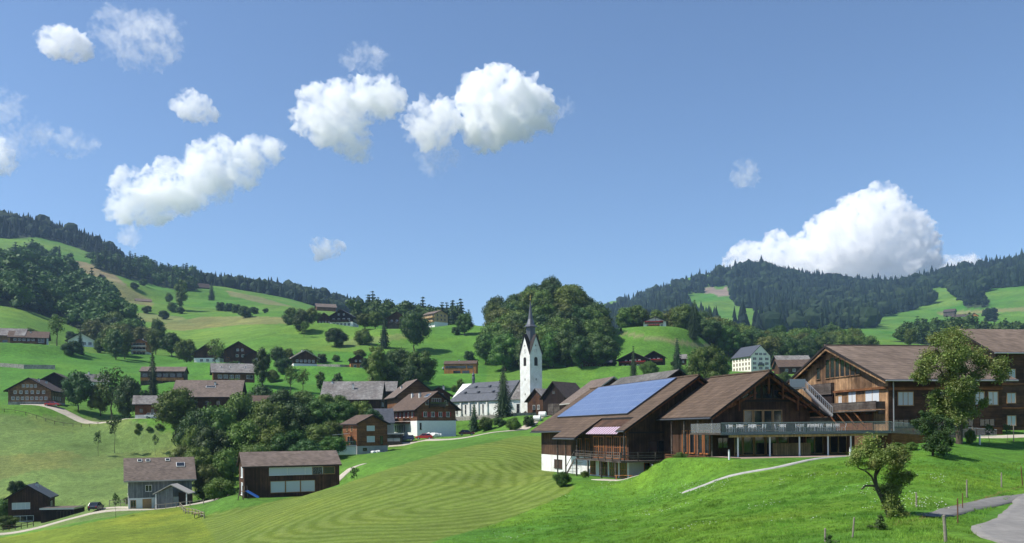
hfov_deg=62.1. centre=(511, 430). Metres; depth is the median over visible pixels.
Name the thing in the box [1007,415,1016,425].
window
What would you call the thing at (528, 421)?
bush
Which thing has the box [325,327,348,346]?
tree
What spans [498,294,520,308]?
broadleaf tree
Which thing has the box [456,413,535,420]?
churchyard wall
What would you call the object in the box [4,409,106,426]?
wooden fence
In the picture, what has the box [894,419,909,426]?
window
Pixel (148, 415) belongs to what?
parked car
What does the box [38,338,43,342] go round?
window
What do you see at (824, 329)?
broadleaf tree
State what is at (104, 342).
broadleaf tree
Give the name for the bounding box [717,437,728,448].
hall window
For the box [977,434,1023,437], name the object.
yard
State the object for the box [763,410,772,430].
terrace door
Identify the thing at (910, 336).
broadleaf tree
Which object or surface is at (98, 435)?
sapling
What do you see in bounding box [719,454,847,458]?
forecourt
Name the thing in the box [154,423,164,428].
bush
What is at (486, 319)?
broadleaf tree
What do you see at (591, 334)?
broadleaf tree
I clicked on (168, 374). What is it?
row house
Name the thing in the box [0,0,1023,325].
sky
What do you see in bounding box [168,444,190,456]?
broadleaf tree
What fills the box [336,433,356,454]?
terrace annex
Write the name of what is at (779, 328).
broadleaf tree
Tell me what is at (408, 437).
parked car
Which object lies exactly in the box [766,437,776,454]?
glass door
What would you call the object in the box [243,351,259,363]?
farmhouse
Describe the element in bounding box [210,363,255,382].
farmhouse
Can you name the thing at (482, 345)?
broadleaf tree
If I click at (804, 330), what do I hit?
broadleaf tree
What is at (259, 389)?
broadleaf tree
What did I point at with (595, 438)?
hall window
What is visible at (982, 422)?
window
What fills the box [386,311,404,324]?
farmhouse
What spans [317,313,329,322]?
farmhouse
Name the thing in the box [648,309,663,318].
broadleaf tree
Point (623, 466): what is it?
hall window
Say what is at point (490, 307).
broadleaf tree
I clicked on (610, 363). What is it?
shed
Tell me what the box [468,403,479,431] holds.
spruce tree
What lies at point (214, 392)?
farmhouse
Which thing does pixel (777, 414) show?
terrace door
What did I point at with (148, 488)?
window
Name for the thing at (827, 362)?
gable window
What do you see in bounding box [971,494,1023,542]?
road
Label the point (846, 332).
broadleaf tree
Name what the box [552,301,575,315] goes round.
broadleaf tree
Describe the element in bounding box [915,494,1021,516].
field track
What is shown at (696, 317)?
spruce tree
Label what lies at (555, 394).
barn
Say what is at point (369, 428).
window
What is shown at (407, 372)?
broadleaf tree
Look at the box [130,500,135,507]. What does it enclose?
window
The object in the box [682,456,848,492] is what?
garden path
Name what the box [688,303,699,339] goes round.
spruce tree
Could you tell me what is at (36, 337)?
farmhouse
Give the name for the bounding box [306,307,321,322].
broadleaf tree
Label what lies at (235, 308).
bush
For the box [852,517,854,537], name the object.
fence post
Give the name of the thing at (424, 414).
window
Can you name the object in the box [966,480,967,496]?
fence post
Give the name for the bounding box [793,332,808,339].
broadleaf tree
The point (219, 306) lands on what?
bush
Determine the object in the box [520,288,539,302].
broadleaf tree
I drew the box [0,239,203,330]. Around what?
forest
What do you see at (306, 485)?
window
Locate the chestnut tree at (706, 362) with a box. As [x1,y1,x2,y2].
[684,343,731,377]
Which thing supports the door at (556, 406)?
in the barn at (555, 394)
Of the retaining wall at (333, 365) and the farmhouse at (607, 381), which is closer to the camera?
the farmhouse at (607, 381)
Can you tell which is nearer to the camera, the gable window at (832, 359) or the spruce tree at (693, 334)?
the gable window at (832, 359)
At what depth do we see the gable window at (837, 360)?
110.21 m
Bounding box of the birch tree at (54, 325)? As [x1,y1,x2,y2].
[47,314,66,345]
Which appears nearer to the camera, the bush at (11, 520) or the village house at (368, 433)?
the bush at (11, 520)
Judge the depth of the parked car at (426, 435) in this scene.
204.21 m
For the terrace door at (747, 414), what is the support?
in the gabled hall
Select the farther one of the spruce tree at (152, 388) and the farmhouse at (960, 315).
the farmhouse at (960, 315)
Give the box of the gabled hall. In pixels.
[656,369,827,458]
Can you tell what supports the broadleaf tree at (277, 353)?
on the ground at (438, 491)
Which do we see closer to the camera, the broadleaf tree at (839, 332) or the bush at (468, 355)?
the bush at (468, 355)
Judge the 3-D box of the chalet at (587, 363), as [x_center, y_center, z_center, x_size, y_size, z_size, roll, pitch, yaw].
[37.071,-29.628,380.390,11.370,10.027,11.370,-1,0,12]
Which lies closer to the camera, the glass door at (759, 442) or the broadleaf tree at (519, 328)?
the glass door at (759, 442)
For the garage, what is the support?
on the ground at (438, 491)
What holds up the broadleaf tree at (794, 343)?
on the ground at (438, 491)
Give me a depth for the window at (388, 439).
202.45 m
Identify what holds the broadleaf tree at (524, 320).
on the ground at (438, 491)
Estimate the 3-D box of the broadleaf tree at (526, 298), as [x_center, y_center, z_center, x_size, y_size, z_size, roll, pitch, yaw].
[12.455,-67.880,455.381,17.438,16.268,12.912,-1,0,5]
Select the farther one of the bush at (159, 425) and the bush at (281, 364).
the bush at (281, 364)
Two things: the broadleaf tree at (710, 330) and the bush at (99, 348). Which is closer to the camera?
the bush at (99, 348)
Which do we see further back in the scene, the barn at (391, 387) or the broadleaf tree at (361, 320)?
the broadleaf tree at (361, 320)
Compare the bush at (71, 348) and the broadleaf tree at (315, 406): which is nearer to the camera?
the broadleaf tree at (315, 406)
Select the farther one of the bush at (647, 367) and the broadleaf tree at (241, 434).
the bush at (647, 367)
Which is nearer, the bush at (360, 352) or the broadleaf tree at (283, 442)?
the broadleaf tree at (283, 442)
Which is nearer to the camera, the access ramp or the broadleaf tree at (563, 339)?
the access ramp
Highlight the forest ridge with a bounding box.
[0,209,448,312]
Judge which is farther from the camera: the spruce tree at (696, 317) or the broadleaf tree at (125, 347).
the spruce tree at (696, 317)
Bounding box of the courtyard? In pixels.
[100,506,127,509]
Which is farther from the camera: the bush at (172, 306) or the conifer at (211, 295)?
the conifer at (211, 295)
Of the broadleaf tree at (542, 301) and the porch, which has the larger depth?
the broadleaf tree at (542, 301)
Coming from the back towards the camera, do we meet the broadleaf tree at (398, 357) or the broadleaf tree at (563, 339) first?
the broadleaf tree at (563, 339)
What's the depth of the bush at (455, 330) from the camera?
467.78 m
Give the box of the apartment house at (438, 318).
[422,310,448,326]
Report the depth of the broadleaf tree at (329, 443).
180.93 m
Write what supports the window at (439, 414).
in the chalet at (418, 414)
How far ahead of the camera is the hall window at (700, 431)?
97.41 m
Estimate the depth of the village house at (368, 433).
189.34 m
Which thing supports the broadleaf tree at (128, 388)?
on the ground at (438, 491)
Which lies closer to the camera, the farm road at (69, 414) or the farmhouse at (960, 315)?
the farm road at (69, 414)
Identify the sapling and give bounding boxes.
[93,430,101,443]
[107,413,121,452]
[112,493,120,514]
[152,434,158,445]
[350,467,359,478]
[984,423,995,437]
[1003,423,1012,438]
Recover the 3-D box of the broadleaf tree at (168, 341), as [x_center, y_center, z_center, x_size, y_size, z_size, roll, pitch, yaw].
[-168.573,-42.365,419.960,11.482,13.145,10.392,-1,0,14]
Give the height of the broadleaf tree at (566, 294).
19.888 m
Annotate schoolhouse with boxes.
[731,345,771,371]
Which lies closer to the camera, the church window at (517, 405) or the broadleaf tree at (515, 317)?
the church window at (517, 405)
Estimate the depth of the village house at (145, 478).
156.52 m
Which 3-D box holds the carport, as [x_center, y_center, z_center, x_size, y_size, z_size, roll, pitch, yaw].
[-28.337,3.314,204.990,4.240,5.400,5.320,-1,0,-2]
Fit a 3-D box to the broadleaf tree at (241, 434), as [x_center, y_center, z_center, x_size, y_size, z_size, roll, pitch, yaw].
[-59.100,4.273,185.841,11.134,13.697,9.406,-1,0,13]
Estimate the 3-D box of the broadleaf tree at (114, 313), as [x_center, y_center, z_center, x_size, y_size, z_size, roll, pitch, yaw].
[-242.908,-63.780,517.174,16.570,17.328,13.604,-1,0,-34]
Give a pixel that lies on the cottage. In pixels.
(256, 398)
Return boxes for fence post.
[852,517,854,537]
[942,515,947,541]
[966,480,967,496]
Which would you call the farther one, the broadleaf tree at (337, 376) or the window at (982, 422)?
the broadleaf tree at (337, 376)
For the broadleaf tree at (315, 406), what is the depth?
212.68 m
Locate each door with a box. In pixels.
[57,511,70,518]
[142,499,151,507]
[548,404,553,414]
[554,403,559,413]
[734,437,742,455]
[743,410,752,430]
[743,437,753,455]
[753,410,762,430]
[754,437,765,455]
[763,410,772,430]
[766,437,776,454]
[773,410,782,430]
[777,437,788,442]
[806,436,814,453]
[814,436,823,453]
[830,436,838,452]
[838,436,846,452]
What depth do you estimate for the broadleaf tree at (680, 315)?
461.63 m
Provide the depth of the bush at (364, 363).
335.86 m
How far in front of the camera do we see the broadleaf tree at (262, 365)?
297.56 m
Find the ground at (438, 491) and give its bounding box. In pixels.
[0,233,1023,542]
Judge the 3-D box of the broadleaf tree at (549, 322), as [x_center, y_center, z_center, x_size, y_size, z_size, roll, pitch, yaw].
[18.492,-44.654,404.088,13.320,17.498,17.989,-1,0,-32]
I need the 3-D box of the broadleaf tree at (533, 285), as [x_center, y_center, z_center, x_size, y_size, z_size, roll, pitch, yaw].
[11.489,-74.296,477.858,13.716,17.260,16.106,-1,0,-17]
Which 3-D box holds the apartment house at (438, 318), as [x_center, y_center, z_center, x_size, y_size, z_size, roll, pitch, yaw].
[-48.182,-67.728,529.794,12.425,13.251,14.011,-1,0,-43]
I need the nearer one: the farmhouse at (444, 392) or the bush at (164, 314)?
the farmhouse at (444, 392)
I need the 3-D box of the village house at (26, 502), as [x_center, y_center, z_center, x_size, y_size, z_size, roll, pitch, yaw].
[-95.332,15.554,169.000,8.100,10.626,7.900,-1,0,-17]
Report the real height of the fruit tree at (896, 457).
5.002 m
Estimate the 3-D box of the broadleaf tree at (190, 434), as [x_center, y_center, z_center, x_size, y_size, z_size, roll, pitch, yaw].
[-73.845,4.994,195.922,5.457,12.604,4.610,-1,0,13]
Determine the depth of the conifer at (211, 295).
848.83 m
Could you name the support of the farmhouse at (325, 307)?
on the ground at (438, 491)
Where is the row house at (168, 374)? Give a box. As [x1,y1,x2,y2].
[139,367,188,385]
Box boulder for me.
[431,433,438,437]
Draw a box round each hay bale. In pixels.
[533,415,540,420]
[538,412,546,416]
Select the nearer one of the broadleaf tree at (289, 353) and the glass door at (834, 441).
the glass door at (834, 441)
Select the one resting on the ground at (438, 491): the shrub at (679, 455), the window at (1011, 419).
the shrub at (679, 455)
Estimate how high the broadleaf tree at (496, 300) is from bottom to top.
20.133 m
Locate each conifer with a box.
[77,331,84,354]
[208,282,215,300]
[671,338,683,370]
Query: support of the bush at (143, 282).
on the ground at (438, 491)
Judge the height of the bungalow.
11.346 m
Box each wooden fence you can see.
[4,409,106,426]
[4,521,33,529]
[109,499,125,505]
[158,499,203,508]
[180,503,204,518]
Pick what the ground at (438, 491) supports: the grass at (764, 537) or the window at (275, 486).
the grass at (764, 537)
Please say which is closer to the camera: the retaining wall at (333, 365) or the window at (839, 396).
the window at (839, 396)
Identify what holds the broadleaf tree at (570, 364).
on the ground at (438, 491)
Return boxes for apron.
[591,475,636,480]
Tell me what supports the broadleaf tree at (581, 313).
on the ground at (438, 491)
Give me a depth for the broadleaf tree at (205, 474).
160.88 m
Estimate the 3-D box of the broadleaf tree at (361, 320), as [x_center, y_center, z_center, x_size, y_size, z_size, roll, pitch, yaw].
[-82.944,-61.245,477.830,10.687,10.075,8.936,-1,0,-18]
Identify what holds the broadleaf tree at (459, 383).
on the ground at (438, 491)
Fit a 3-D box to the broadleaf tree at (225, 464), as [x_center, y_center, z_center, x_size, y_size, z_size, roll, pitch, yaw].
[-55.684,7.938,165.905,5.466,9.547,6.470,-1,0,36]
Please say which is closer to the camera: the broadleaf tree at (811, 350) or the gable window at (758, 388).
the gable window at (758, 388)
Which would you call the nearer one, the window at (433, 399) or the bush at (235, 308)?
the window at (433, 399)
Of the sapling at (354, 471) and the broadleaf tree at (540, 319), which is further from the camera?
the broadleaf tree at (540, 319)
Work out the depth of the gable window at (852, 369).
106.74 m
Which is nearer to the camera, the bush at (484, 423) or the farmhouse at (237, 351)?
the bush at (484, 423)
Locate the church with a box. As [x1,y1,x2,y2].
[450,295,542,416]
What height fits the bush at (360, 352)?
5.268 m
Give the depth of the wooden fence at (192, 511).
134.67 m
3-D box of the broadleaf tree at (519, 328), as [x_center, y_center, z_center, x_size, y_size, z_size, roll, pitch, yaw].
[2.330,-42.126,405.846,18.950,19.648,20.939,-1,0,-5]
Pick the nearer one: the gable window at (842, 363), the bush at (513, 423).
the gable window at (842, 363)
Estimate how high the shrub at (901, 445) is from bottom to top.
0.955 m
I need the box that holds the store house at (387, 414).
[374,408,394,432]
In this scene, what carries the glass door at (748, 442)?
in the gabled hall
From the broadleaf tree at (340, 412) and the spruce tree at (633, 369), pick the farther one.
the spruce tree at (633, 369)
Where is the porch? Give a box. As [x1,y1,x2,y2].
[153,483,194,508]
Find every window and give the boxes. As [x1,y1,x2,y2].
[12,502,29,509]
[14,515,33,521]
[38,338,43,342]
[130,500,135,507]
[145,485,151,491]
[269,467,287,475]
[270,481,284,492]
[286,480,299,492]
[287,467,304,474]
[301,480,314,491]
[305,466,322,474]
[312,466,334,474]
[367,426,374,430]
[367,436,374,441]
[387,438,399,441]
[422,412,428,416]
[429,412,435,416]
[432,398,440,401]
[437,412,443,416]
[444,412,450,416]
[445,366,465,367]
[516,404,519,412]
[554,459,561,468]
[578,438,581,454]
[585,438,589,454]
[590,460,595,474]
[593,436,598,457]
[598,436,603,457]
[599,461,607,475]
[606,436,611,456]
[609,462,617,476]
[613,436,619,458]
[619,463,626,477]
[620,436,626,456]
[644,462,655,471]
[648,440,663,453]
[682,430,687,453]
[689,430,694,453]
[697,430,702,453]
[704,430,709,454]
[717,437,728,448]
[750,384,761,398]
[762,384,773,398]
[773,390,785,398]
[816,367,820,379]
[825,359,829,378]
[830,357,834,378]
[834,358,839,377]
[838,395,841,402]
[840,359,844,376]
[844,362,849,376]
[848,391,856,401]
[850,365,854,375]
[855,368,860,375]
[865,389,879,400]
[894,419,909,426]
[897,392,913,405]
[964,419,973,426]
[974,391,984,404]
[979,419,994,425]
[988,391,997,404]
[1007,393,1015,402]
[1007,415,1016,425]
[1009,369,1015,377]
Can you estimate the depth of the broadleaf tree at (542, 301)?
427.65 m
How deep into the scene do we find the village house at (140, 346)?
427.50 m
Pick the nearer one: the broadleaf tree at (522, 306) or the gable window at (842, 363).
the gable window at (842, 363)
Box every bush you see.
[0,497,7,516]
[0,515,20,528]
[6,481,25,494]
[60,340,80,354]
[65,331,76,338]
[93,337,102,346]
[94,344,105,352]
[130,282,139,288]
[138,279,147,285]
[141,305,151,312]
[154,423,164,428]
[158,310,169,318]
[167,302,177,310]
[176,306,185,313]
[203,477,238,499]
[215,302,224,310]
[223,303,232,310]
[232,304,239,312]
[237,305,252,317]
[250,307,258,313]
[267,370,279,381]
[273,358,292,372]
[317,353,326,362]
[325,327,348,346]
[331,355,339,360]
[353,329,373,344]
[353,349,366,356]
[360,357,369,369]
[451,327,460,334]
[451,385,456,391]
[463,351,474,360]
[478,416,492,430]
[493,418,506,426]
[505,417,521,429]
[523,416,534,426]
[638,360,658,373]
[777,372,790,381]
[823,535,839,542]
[867,514,886,529]
[910,410,959,456]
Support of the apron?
on the ground at (438, 491)
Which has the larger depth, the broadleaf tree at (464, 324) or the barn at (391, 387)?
the broadleaf tree at (464, 324)
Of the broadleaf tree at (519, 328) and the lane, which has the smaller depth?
the lane
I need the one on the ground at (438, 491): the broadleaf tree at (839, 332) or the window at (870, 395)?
the broadleaf tree at (839, 332)
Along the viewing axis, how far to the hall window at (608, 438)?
110.04 m
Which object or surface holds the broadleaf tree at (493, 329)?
on the ground at (438, 491)
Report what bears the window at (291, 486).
in the village house at (280, 474)
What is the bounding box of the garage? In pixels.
[39,505,85,522]
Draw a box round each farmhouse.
[3,377,64,404]
[7,330,50,344]
[85,371,109,395]
[173,380,246,411]
[191,344,223,362]
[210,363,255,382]
[222,341,255,362]
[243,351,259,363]
[289,350,319,365]
[314,303,336,311]
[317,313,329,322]
[321,381,386,408]
[347,355,362,367]
[383,379,431,407]
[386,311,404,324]
[432,385,452,399]
[524,388,545,414]
[559,376,617,405]
[615,352,652,365]
[644,351,666,364]
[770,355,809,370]
[772,359,809,373]
[786,344,1018,447]
[952,314,968,316]
[956,329,1023,429]
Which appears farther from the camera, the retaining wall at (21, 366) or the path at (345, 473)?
the retaining wall at (21, 366)
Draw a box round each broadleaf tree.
[58,369,92,410]
[77,319,107,339]
[87,381,114,415]
[93,366,126,418]
[99,324,135,353]
[100,328,119,353]
[101,311,123,322]
[103,315,119,326]
[106,330,122,359]
[111,374,150,418]
[117,317,143,336]
[119,330,132,358]
[121,323,132,335]
[133,326,152,341]
[146,328,163,354]
[150,318,167,337]
[151,386,198,431]
[157,332,181,355]
[165,292,172,302]
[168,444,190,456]
[171,407,213,446]
[173,280,187,306]
[173,338,197,361]
[179,425,198,448]
[182,446,214,485]
[183,279,195,290]
[183,402,236,433]
[189,423,237,456]
[192,463,219,501]
[207,338,224,362]
[211,447,238,484]
[217,419,260,465]
[219,391,254,423]
[240,442,270,451]
[247,384,272,398]
[248,397,289,435]
[250,425,286,450]
[251,347,271,384]
[267,430,310,450]
[268,388,301,407]
[269,346,286,361]
[281,307,296,324]
[282,399,320,436]
[284,348,293,357]
[284,365,298,391]
[286,438,322,450]
[291,390,316,407]
[292,308,314,332]
[294,368,309,384]
[300,322,307,331]
[305,398,336,424]
[305,423,335,444]
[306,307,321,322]
[314,372,324,391]
[316,393,336,404]
[318,436,348,452]
[319,400,357,428]
[324,419,342,436]
[331,372,342,380]
[335,394,349,404]
[348,400,374,416]
[356,312,371,328]
[363,408,383,418]
[365,344,389,380]
[366,311,382,328]
[381,360,398,380]
[385,346,410,368]
[390,363,424,386]
[399,310,431,350]
[403,350,438,383]
[454,313,474,335]
[456,379,464,391]
[474,334,493,364]
[480,321,501,338]
[481,295,503,313]
[483,311,493,325]
[484,302,500,321]
[487,307,509,325]
[487,331,521,371]
[489,317,511,326]
[492,327,515,346]
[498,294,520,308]
[499,310,526,320]
[500,322,525,335]
[503,313,521,324]
[504,303,527,314]
[506,299,528,314]
[511,333,523,364]
[513,340,544,364]
[517,312,535,325]
[519,289,536,312]
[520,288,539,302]
[522,283,538,294]
[525,324,558,361]
[529,289,554,312]
[532,303,557,317]
[533,298,552,307]
[533,313,548,326]
[537,274,560,290]
[539,336,560,367]
[540,331,562,366]
[541,283,557,297]
[544,319,558,330]
[547,310,581,332]
[550,315,576,334]
[551,285,585,307]
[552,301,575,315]
[552,329,578,366]
[557,352,577,366]
[563,284,586,296]
[568,334,591,367]
[570,304,594,335]
[578,318,609,337]
[583,295,598,303]
[584,301,612,323]
[584,307,603,321]
[584,332,609,365]
[587,332,622,365]
[596,317,617,337]
[597,315,614,333]
[615,307,632,327]
[628,305,648,326]
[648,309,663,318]
[662,307,675,326]
[669,303,698,329]
[697,318,723,344]
[700,309,713,318]
[704,316,727,320]
[713,320,734,346]
[714,325,743,356]
[720,318,739,332]
[737,324,756,333]
[738,326,767,348]
[752,333,777,345]
[755,335,783,362]
[771,324,786,333]
[775,331,790,338]
[777,340,796,355]
[782,336,807,354]
[787,328,798,334]
[790,327,814,335]
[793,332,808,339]
[797,338,817,358]
[803,337,818,351]
[812,334,833,350]
[816,325,837,334]
[829,330,845,336]
[829,334,842,343]
[833,329,852,335]
[833,334,858,344]
[847,327,866,337]
[854,337,863,344]
[859,335,879,344]
[903,328,917,344]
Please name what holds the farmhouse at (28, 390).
on the ground at (438, 491)
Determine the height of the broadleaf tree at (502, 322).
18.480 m
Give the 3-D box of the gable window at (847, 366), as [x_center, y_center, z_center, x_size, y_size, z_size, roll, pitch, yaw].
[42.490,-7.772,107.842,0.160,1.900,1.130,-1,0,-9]
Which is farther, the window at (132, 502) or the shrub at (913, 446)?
the window at (132, 502)
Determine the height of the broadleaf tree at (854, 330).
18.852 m
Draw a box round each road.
[0,499,216,534]
[20,404,149,423]
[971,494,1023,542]
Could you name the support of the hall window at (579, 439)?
in the solar hall
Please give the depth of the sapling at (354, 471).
143.00 m
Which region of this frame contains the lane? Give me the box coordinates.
[388,415,550,446]
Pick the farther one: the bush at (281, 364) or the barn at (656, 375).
the bush at (281, 364)
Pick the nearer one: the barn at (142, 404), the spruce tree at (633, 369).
the barn at (142, 404)
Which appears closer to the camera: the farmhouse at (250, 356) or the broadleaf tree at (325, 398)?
the broadleaf tree at (325, 398)
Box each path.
[339,463,366,480]
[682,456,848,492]
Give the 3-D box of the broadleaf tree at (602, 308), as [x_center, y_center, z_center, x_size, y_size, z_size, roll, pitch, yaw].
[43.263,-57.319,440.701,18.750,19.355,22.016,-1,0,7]
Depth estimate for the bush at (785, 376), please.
338.26 m
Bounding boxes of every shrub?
[552,470,571,486]
[581,471,589,477]
[672,452,687,457]
[890,442,905,448]
[906,441,918,449]
[942,436,954,446]
[964,428,976,443]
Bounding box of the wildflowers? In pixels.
[475,472,948,537]
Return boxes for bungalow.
[65,333,95,346]
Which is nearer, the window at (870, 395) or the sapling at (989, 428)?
the sapling at (989, 428)
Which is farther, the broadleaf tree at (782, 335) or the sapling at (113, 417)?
the broadleaf tree at (782, 335)
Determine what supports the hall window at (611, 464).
in the solar hall
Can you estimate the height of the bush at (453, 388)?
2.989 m
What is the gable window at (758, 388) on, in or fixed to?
in the gabled hall
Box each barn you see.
[0,328,27,342]
[40,372,66,396]
[132,395,162,417]
[197,283,209,288]
[385,322,400,328]
[385,381,398,407]
[539,381,579,415]
[611,369,686,384]
[943,308,956,316]
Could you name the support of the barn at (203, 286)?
on the ground at (438, 491)
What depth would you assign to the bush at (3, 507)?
170.07 m
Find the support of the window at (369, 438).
in the village house at (368, 433)
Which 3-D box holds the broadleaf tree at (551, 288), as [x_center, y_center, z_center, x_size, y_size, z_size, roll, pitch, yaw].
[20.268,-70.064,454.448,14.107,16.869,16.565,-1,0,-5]
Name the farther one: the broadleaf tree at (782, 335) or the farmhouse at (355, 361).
the broadleaf tree at (782, 335)
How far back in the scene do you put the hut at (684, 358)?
379.21 m
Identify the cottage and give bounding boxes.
[252,395,271,401]
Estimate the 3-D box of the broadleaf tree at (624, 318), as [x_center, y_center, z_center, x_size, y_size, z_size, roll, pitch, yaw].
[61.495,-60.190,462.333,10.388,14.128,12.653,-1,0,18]
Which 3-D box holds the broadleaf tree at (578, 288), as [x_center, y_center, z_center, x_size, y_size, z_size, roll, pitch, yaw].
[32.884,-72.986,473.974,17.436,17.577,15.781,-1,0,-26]
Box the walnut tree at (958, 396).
[908,323,1013,443]
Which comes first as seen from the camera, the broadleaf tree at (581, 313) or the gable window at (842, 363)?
the gable window at (842, 363)
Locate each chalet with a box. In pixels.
[327,309,358,326]
[392,391,461,435]
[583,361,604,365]
[641,316,668,325]
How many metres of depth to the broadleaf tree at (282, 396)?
229.68 m
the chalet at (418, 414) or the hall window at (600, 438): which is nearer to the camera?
the hall window at (600, 438)
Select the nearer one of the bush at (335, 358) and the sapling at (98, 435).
the sapling at (98, 435)
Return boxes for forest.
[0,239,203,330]
[345,291,1023,343]
[605,248,1023,331]
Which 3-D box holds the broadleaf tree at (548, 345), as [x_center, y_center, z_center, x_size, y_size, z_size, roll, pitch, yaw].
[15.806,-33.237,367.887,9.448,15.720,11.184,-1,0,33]
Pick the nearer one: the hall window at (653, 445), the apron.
the apron
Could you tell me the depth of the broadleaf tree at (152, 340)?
422.25 m
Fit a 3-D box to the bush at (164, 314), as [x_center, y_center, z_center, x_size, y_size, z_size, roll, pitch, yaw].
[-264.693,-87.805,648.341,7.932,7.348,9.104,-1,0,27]
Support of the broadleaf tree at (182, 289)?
on the ground at (438, 491)
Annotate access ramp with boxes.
[878,422,996,451]
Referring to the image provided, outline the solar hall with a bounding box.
[530,374,707,478]
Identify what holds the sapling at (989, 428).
on the ground at (438, 491)
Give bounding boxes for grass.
[446,451,1023,542]
[893,485,1020,525]
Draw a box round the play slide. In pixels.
[238,486,258,499]
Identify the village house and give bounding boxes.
[3,482,58,521]
[123,457,195,508]
[131,338,151,353]
[237,450,341,497]
[339,414,390,453]
[444,360,478,373]
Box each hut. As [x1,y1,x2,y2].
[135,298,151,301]
[679,354,687,364]
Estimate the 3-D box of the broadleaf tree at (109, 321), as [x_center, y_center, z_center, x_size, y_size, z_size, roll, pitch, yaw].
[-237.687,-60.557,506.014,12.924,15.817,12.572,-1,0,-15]
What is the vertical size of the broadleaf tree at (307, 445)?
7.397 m
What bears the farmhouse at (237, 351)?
on the ground at (438, 491)
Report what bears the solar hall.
on the ground at (438, 491)
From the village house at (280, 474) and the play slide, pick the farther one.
the village house at (280, 474)
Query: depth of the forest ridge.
1146.23 m
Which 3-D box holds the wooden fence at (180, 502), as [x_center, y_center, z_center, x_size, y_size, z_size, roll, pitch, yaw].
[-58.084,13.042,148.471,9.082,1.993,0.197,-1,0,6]
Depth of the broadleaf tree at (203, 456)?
170.53 m
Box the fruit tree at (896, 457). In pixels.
[842,430,918,519]
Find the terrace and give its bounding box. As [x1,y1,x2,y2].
[690,421,891,456]
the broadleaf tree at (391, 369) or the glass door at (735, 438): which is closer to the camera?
the glass door at (735, 438)
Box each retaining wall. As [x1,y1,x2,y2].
[0,363,54,368]
[317,364,349,366]
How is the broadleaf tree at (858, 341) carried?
on the ground at (438, 491)
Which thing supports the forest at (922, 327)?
on the ground at (438, 491)
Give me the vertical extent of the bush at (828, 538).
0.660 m
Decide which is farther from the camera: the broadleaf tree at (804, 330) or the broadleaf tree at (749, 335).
the broadleaf tree at (804, 330)
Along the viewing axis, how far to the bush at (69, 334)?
482.60 m
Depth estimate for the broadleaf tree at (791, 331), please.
579.71 m
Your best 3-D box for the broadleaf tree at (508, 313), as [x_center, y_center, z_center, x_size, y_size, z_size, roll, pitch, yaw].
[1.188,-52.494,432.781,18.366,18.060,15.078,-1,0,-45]
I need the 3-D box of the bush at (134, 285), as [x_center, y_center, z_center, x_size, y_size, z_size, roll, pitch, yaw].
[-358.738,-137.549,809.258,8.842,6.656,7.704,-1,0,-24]
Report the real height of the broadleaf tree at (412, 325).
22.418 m
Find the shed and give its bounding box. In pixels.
[606,360,613,365]
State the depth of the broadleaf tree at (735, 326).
478.54 m
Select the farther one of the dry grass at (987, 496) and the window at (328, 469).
the window at (328, 469)
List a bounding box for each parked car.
[44,401,60,405]
[87,502,103,510]
[144,413,156,417]
[402,435,414,440]
[415,433,432,439]
[459,430,474,434]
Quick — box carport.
[387,433,403,445]
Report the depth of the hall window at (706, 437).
96.03 m
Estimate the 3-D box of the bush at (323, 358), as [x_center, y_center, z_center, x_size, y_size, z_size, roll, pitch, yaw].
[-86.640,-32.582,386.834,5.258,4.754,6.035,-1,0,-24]
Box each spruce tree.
[147,348,159,394]
[378,317,390,348]
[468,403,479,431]
[493,366,512,418]
[629,346,636,375]
[688,300,702,334]
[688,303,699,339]
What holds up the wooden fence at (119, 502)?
on the ground at (438, 491)
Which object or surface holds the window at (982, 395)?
in the farmhouse at (851, 387)
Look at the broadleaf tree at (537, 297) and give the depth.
440.39 m
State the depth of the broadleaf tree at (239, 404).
211.24 m
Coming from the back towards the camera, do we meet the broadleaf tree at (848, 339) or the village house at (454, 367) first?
the broadleaf tree at (848, 339)
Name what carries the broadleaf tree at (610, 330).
on the ground at (438, 491)
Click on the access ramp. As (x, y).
(901, 437)
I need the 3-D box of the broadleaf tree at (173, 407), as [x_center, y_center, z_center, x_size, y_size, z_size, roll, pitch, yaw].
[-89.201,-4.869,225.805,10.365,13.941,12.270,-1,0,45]
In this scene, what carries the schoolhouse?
on the ground at (438, 491)
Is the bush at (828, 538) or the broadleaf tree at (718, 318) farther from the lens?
the broadleaf tree at (718, 318)
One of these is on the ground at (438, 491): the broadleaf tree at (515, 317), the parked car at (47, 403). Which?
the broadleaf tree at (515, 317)
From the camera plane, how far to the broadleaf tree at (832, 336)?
520.04 m
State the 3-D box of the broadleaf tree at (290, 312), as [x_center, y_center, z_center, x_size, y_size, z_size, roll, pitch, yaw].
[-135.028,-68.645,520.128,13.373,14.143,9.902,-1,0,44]
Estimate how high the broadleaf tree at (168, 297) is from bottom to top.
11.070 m
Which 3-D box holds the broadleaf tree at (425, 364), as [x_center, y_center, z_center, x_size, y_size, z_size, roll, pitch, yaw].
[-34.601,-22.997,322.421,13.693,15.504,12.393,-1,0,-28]

